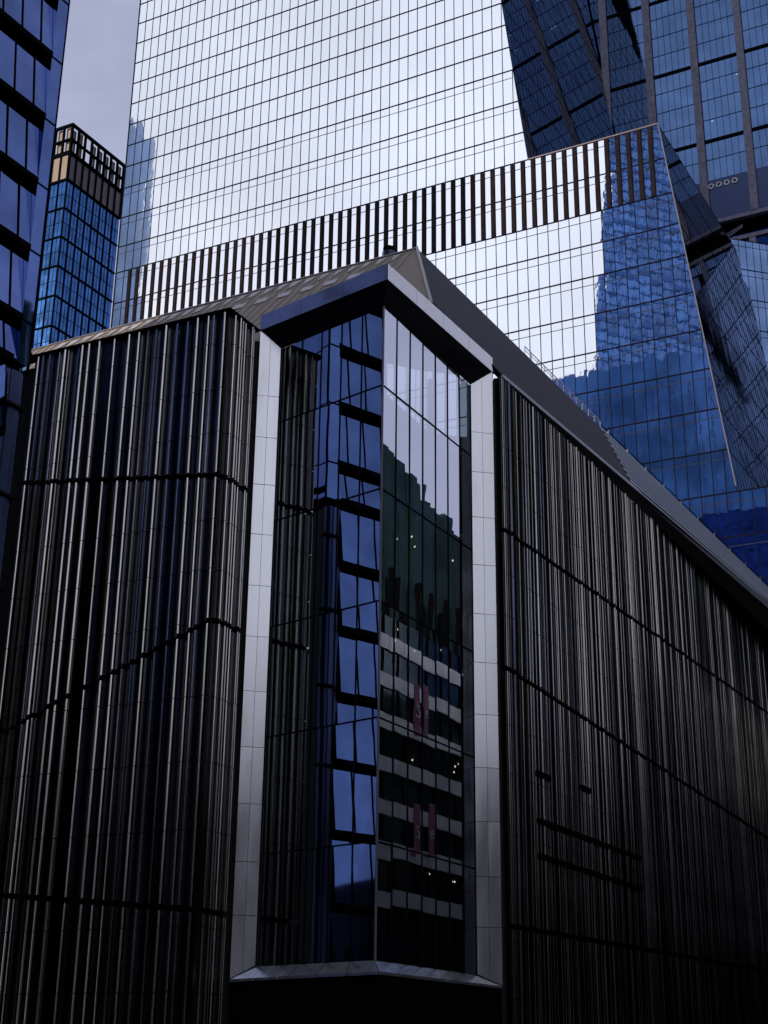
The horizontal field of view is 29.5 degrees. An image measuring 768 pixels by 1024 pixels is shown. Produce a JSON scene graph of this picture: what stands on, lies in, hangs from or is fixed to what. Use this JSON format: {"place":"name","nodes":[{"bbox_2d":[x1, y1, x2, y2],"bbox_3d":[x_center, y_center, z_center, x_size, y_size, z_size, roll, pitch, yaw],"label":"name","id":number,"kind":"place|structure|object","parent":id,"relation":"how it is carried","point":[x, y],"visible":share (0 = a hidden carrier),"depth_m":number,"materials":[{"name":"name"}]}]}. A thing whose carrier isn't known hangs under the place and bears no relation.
{"place":"outdoors","nodes":[
{"label":"outdoors","id":0,"kind":"place"},
{"bbox_2d":[20,123,124,370],"bbox_3d":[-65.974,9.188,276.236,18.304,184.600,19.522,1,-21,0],"label":"crowned tower","id":1,"kind":"structure","parent":0,"point":[76,283],"depth_m":296.92,"materials":[{"name":"blue glass"}]},
{"bbox_2d":[55,0,139,327],"label":"sky","id":2,"kind":"structure","parent":0,"point":[96,90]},
{"bbox_2d":[382,245,394,255],"bbox_3d":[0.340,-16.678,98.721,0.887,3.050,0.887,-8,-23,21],"label":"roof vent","id":3,"kind":"object","parent":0,"point":[388,249],"visible":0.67,"depth_m":98.77,"materials":[{"name":"black"}]},
{"bbox_2d":[587,0,767,243],"bbox_3d":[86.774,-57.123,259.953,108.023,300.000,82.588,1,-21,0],"label":"granite pier tower","id":4,"kind":"structure","parent":0,"point":[690,77],"depth_m":260.35,"materials":[{"name":"blue glass"}]},
{"label":"ground","id":5,"kind":"structure","parent":0,"visible":0},
{"bbox_2d":[0,0,69,592],"bbox_3d":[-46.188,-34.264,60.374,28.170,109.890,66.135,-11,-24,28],"label":"shingled glass tower","id":6,"kind":"structure","parent":5,"relation":"on","point":[33,34],"depth_m":75.51,"materials":[{"name":"blue glass"}]},
{"bbox_2d":[0,313,3,347],"bbox_3d":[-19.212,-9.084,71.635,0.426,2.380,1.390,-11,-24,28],"label":"window pane","id":7,"kind":"structure","parent":6,"relation":"in","point":[1,316],"depth_m":72.10,"materials":[{"name":"blue glass"}]},
{"bbox_2d":[0,93,7,152],"bbox_3d":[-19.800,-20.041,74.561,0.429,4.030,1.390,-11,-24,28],"label":"window pane","id":8,"kind":"structure","parent":6,"relation":"in","point":[3,100],"depth_m":75.01,"materials":[{"name":"blue glass"}]},
{"bbox_2d":[0,238,10,303],"bbox_3d":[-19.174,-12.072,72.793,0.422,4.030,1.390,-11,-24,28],"label":"window pane","id":9,"kind":"structure","parent":6,"relation":"in","point":[5,248],"depth_m":73.13,"materials":[{"name":"blue glass"}]},
{"bbox_2d":[0,23,15,87],"bbox_3d":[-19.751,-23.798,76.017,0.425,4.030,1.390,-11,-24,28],"label":"window pane","id":10,"kind":"structure","parent":6,"relation":"in","point":[7,38],"depth_m":76.19,"materials":[{"name":"blue glass"}]},
{"bbox_2d":[0,165,18,233],"bbox_3d":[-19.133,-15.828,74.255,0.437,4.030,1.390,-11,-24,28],"label":"window pane","id":11,"kind":"structure","parent":6,"relation":"in","point":[9,184],"depth_m":74.30,"materials":[{"name":"blue glass"}]},
{"bbox_2d":[5,317,16,358],"bbox_3d":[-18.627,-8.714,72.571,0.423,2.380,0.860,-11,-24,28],"label":"window pane","id":12,"kind":"structure","parent":6,"relation":"in","point":[10,326],"depth_m":72.63,"materials":[{"name":"blue glass"}]},
{"bbox_2d":[4,0,22,24],"bbox_3d":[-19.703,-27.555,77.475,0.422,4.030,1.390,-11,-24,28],"label":"window pane","id":13,"kind":"structure","parent":6,"relation":"in","point":[13,8],"depth_m":77.16,"materials":[{"name":"blue glass"}]},
{"bbox_2d":[7,100,26,166],"bbox_3d":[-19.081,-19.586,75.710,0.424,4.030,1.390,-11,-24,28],"label":"window pane","id":14,"kind":"structure","parent":6,"relation":"in","point":[17,125],"depth_m":75.76,"materials":[{"name":"blue glass"}]},
{"bbox_2d":[11,247,23,311],"bbox_3d":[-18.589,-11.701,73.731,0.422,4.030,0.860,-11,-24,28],"label":"window pane","id":15,"kind":"structure","parent":6,"relation":"in","point":[17,256],"depth_m":73.79,"materials":[{"name":"blue glass"}]},
{"bbox_2d":[16,37,33,102],"bbox_3d":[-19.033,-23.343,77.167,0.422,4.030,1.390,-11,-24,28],"label":"window pane","id":16,"kind":"structure","parent":6,"relation":"in","point":[25,54],"depth_m":77.22,"materials":[{"name":"blue glass"}]},
{"bbox_2d":[19,179,30,242],"bbox_3d":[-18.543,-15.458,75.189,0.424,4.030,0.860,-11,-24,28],"label":"window pane","id":17,"kind":"structure","parent":6,"relation":"in","point":[25,190],"depth_m":75.25,"materials":[{"name":"blue glass"}]},
{"bbox_2d":[18,320,32,366],"bbox_3d":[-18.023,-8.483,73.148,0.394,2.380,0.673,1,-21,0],"label":"window pane","id":18,"kind":"structure","parent":6,"relation":"in","point":[26,329],"depth_m":73.14,"materials":[{"name":"blue glass"}]},
{"bbox_2d":[23,250,39,323],"bbox_3d":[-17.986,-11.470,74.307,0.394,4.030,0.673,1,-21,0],"label":"window pane","id":19,"kind":"structure","parent":6,"relation":"in","point":[34,260],"depth_m":74.30,"materials":[{"name":"blue glass"}]},
{"bbox_2d":[23,0,40,39],"bbox_3d":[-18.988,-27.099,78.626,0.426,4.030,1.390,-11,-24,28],"label":"window pane","id":20,"kind":"structure","parent":6,"relation":"in","point":[32,8],"depth_m":78.47,"materials":[{"name":"blue glass"}]},
{"bbox_2d":[27,115,38,176],"bbox_3d":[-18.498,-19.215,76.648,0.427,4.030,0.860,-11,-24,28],"label":"window pane","id":21,"kind":"structure","parent":6,"relation":"in","point":[33,125],"depth_m":76.72,"materials":[{"name":"blue glass"}]},
{"bbox_2d":[31,184,47,254],"bbox_3d":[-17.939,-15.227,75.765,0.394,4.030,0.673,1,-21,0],"label":"window pane","id":22,"kind":"structure","parent":6,"relation":"in","point":[41,195],"depth_m":75.76,"materials":[{"name":"blue glass"}]},
{"bbox_2d":[35,52,45,111],"bbox_3d":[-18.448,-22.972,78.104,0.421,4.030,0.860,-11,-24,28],"label":"window pane","id":23,"kind":"structure","parent":6,"relation":"in","point":[40,73],"depth_m":78.17,"materials":[{"name":"blue glass"}]},
{"bbox_2d":[38,119,54,187],"bbox_3d":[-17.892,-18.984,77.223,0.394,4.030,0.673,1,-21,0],"label":"window pane","id":24,"kind":"structure","parent":6,"relation":"in","point":[49,129],"depth_m":77.22,"materials":[{"name":"blue glass"}]},
{"bbox_2d":[42,0,52,49],"bbox_3d":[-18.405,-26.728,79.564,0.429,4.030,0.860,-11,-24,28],"label":"window pane","id":25,"kind":"structure","parent":6,"relation":"in","point":[47,23],"depth_m":79.57,"materials":[{"name":"blue glass"}]},
{"bbox_2d":[46,57,61,123],"bbox_3d":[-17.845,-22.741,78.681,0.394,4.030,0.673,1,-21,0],"label":"window pane","id":26,"kind":"structure","parent":6,"relation":"in","point":[55,73],"depth_m":78.68,"materials":[{"name":"blue glass"}]},
{"bbox_2d":[53,0,67,62],"bbox_3d":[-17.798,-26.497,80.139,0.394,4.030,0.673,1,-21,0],"label":"window pane","id":27,"kind":"structure","parent":6,"relation":"in","point":[62,12],"depth_m":80.14,"materials":[{"name":"blue glass"}]},
{"bbox_2d":[111,0,767,584],"bbox_3d":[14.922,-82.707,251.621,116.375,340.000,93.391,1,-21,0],"label":"mirror tower","id":28,"kind":"structure","parent":5,"relation":"on","point":[499,174],"depth_m":217.39,"materials":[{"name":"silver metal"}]},
{"bbox_2d":[641,463,649,472],"bbox_3d":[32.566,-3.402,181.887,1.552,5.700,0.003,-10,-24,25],"label":"window pane","id":29,"kind":"structure","parent":28,"relation":"in","point":[646,465],"depth_m":182.63,"materials":[{"name":"blue glass"}]},
{"bbox_2d":[648,420,660,461],"bbox_3d":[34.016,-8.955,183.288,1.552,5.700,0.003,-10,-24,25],"label":"window pane","id":30,"kind":"structure","parent":28,"relation":"in","point":[653,435],"depth_m":183.26,"materials":[{"name":"blue glass"}]},
{"bbox_2d":[650,461,662,485],"bbox_3d":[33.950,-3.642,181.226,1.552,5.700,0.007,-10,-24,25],"label":"window pane","id":31,"kind":"structure","parent":28,"relation":"in","point":[656,465],"depth_m":181.79,"materials":[{"name":"blue glass"}]},
{"bbox_2d":[659,418,672,459],"bbox_3d":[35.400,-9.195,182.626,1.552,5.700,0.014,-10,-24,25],"label":"window pane","id":32,"kind":"structure","parent":28,"relation":"in","point":[665,432],"depth_m":182.59,"materials":[{"name":"blue glass"}]},
{"bbox_2d":[662,459,675,497],"bbox_3d":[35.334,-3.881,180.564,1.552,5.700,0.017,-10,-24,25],"label":"window pane","id":33,"kind":"structure","parent":28,"relation":"in","point":[668,474],"depth_m":180.77,"materials":[{"name":"blue glass"}]},
{"bbox_2d":[671,415,684,457],"bbox_3d":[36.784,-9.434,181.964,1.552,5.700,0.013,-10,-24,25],"label":"window pane","id":34,"kind":"structure","parent":28,"relation":"in","point":[677,430],"depth_m":181.97,"materials":[{"name":"blue glass"}]},
{"bbox_2d":[674,457,687,499],"bbox_3d":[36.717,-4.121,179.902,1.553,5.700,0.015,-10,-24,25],"label":"window pane","id":35,"kind":"structure","parent":28,"relation":"in","point":[680,472],"depth_m":179.89,"materials":[{"name":"blue glass"}]},
{"bbox_2d":[679,500,688,510],"bbox_3d":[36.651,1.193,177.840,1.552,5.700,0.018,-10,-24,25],"label":"window pane","id":36,"kind":"structure","parent":28,"relation":"in","point":[686,502],"depth_m":178.53,"materials":[{"name":"blue glass"}]},
{"bbox_2d":[684,413,697,454],"bbox_3d":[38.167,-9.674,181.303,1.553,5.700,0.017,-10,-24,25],"label":"window pane","id":37,"kind":"structure","parent":28,"relation":"in","point":[690,428],"depth_m":181.30,"materials":[{"name":"blue glass"}]},
{"bbox_2d":[686,455,700,497],"bbox_3d":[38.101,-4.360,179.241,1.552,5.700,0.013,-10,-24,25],"label":"window pane","id":38,"kind":"structure","parent":28,"relation":"in","point":[692,470],"depth_m":179.23,"materials":[{"name":"blue glass"}]},
{"bbox_2d":[689,498,702,523],"bbox_3d":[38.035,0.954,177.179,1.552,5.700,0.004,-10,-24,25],"label":"window pane","id":39,"kind":"structure","parent":28,"relation":"in","point":[696,502],"depth_m":177.71,"materials":[{"name":"blue glass"}]},
{"bbox_2d":[693,370,706,410],"bbox_3d":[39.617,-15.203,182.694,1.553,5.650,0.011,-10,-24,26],"label":"window pane","id":40,"kind":"structure","parent":28,"relation":"in","point":[699,385],"depth_m":182.68,"materials":[{"name":"blue glass"}]},
{"bbox_2d":[696,411,709,452],"bbox_3d":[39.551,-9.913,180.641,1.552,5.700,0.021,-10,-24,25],"label":"window pane","id":41,"kind":"structure","parent":28,"relation":"in","point":[702,426],"depth_m":180.64,"materials":[{"name":"blue glass"}]},
{"bbox_2d":[699,453,712,495],"bbox_3d":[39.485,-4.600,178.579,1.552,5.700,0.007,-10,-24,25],"label":"window pane","id":42,"kind":"structure","parent":28,"relation":"in","point":[705,468],"depth_m":178.58,"materials":[{"name":"blue glass"}]},
{"bbox_2d":[702,496,716,537],"bbox_3d":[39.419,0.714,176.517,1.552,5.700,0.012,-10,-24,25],"label":"window pane","id":43,"kind":"structure","parent":28,"relation":"in","point":[708,511],"depth_m":176.71,"materials":[{"name":"blue glass"}]},
{"bbox_2d":[708,409,726,450],"bbox_3d":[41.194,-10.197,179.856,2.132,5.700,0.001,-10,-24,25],"label":"window pane","id":44,"kind":"structure","parent":28,"relation":"in","point":[717,440],"depth_m":179.82,"materials":[{"name":"blue glass"}]},
{"bbox_2d":[711,451,725,493],"bbox_3d":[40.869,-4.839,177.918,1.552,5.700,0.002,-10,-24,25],"label":"window pane","id":45,"kind":"structure","parent":28,"relation":"in","point":[717,466],"depth_m":177.88,"materials":[{"name":"blue glass"}]},
{"bbox_2d":[714,494,728,537],"bbox_3d":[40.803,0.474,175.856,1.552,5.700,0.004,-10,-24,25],"label":"window pane","id":46,"kind":"structure","parent":28,"relation":"in","point":[721,510],"depth_m":175.85,"materials":[{"name":"blue glass"}]},
{"bbox_2d":[719,538,729,548],"bbox_3d":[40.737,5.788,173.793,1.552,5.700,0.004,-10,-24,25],"label":"window pane","id":47,"kind":"structure","parent":28,"relation":"in","point":[727,540],"depth_m":174.48,"materials":[{"name":"blue glass"}]},
{"bbox_2d":[727,492,741,535],"bbox_3d":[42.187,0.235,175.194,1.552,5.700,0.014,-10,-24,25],"label":"window pane","id":48,"kind":"structure","parent":28,"relation":"in","point":[734,511],"depth_m":175.17,"materials":[{"name":"blue glass"}]},
{"bbox_2d":[731,536,744,562],"bbox_3d":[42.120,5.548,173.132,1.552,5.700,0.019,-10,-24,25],"label":"window pane","id":49,"kind":"structure","parent":28,"relation":"in","point":[738,550],"depth_m":173.63,"materials":[{"name":"blue glass"}]},
{"bbox_2d":[740,490,754,533],"bbox_3d":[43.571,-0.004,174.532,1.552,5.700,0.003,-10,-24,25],"label":"window pane","id":50,"kind":"structure","parent":28,"relation":"in","point":[747,511],"depth_m":174.53,"materials":[{"name":"blue glass"}]},
{"bbox_2d":[743,534,758,577],"bbox_3d":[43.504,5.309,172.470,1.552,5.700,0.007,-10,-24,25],"label":"window pane","id":51,"kind":"structure","parent":28,"relation":"in","point":[751,558],"depth_m":172.62,"materials":[{"name":"blue glass"}]},
{"bbox_2d":[753,487,767,531],"bbox_3d":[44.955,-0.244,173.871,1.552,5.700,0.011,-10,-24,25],"label":"window pane","id":52,"kind":"structure","parent":28,"relation":"in","point":[760,508],"depth_m":173.84,"materials":[{"name":"blue glass"}]},
{"bbox_2d":[756,532,767,577],"bbox_3d":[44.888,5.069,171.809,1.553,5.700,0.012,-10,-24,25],"label":"window pane","id":53,"kind":"structure","parent":28,"relation":"in","point":[762,547],"depth_m":171.95,"materials":[{"name":"blue glass"}]},
{"bbox_2d":[766,487,767,508],"bbox_3d":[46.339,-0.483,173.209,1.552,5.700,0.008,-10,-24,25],"label":"window pane","id":54,"kind":"structure","parent":28,"relation":"in","point":[766,487],"depth_m":174.10,"materials":[{"name":"blue glass"}]},
{"bbox_2d":[730,238,767,367],"bbox_3d":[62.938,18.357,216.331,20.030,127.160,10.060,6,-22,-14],"label":"glass block","id":55,"kind":"structure","parent":5,"relation":"on","point":[753,258],"depth_m":231.02,"materials":[{"name":"blue glass"}]},
{"bbox_2d":[727,225,742,236],"bbox_3d":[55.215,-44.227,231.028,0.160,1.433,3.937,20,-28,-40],"label":"lattice boom","id":56,"kind":"object","parent":55,"relation":"attached to","point":[738,228],"visible":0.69,"depth_m":230.68,"materials":[{"name":"grey metal"}]},
{"bbox_2d":[761,332,767,361],"bbox_3d":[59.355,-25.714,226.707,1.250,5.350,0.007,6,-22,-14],"label":"window pane","id":57,"kind":"structure","parent":55,"relation":"in","point":[764,340],"depth_m":226.90,"materials":[{"name":"blue glass"}]},
{"bbox_3d":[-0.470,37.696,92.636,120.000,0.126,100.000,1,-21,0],"label":"pavement","id":58,"kind":"structure","parent":0,"visible":0},
{"bbox_2d":[0,246,767,1023],"bbox_3d":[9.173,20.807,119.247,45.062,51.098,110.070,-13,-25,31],"label":"department store","id":59,"kind":"structure","parent":58,"relation":"on","point":[368,654],"depth_m":74.15,"materials":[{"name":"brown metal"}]},
{"bbox_2d":[524,346,600,427],"bbox_3d":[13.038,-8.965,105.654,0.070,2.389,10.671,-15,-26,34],"label":"guard rail","id":60,"kind":"object","parent":59,"relation":"on","point":[588,411],"visible":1,"depth_m":105.36,"materials":[{"name":"grey metal"}]},
{"bbox_2d":[601,425,767,585],"bbox_3d":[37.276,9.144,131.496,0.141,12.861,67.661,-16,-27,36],"label":"guard rail","id":61,"kind":"object","parent":59,"relation":"on","point":[608,432],"visible":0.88,"depth_m":117.38,"materials":[{"name":"black metal"}]}
]}

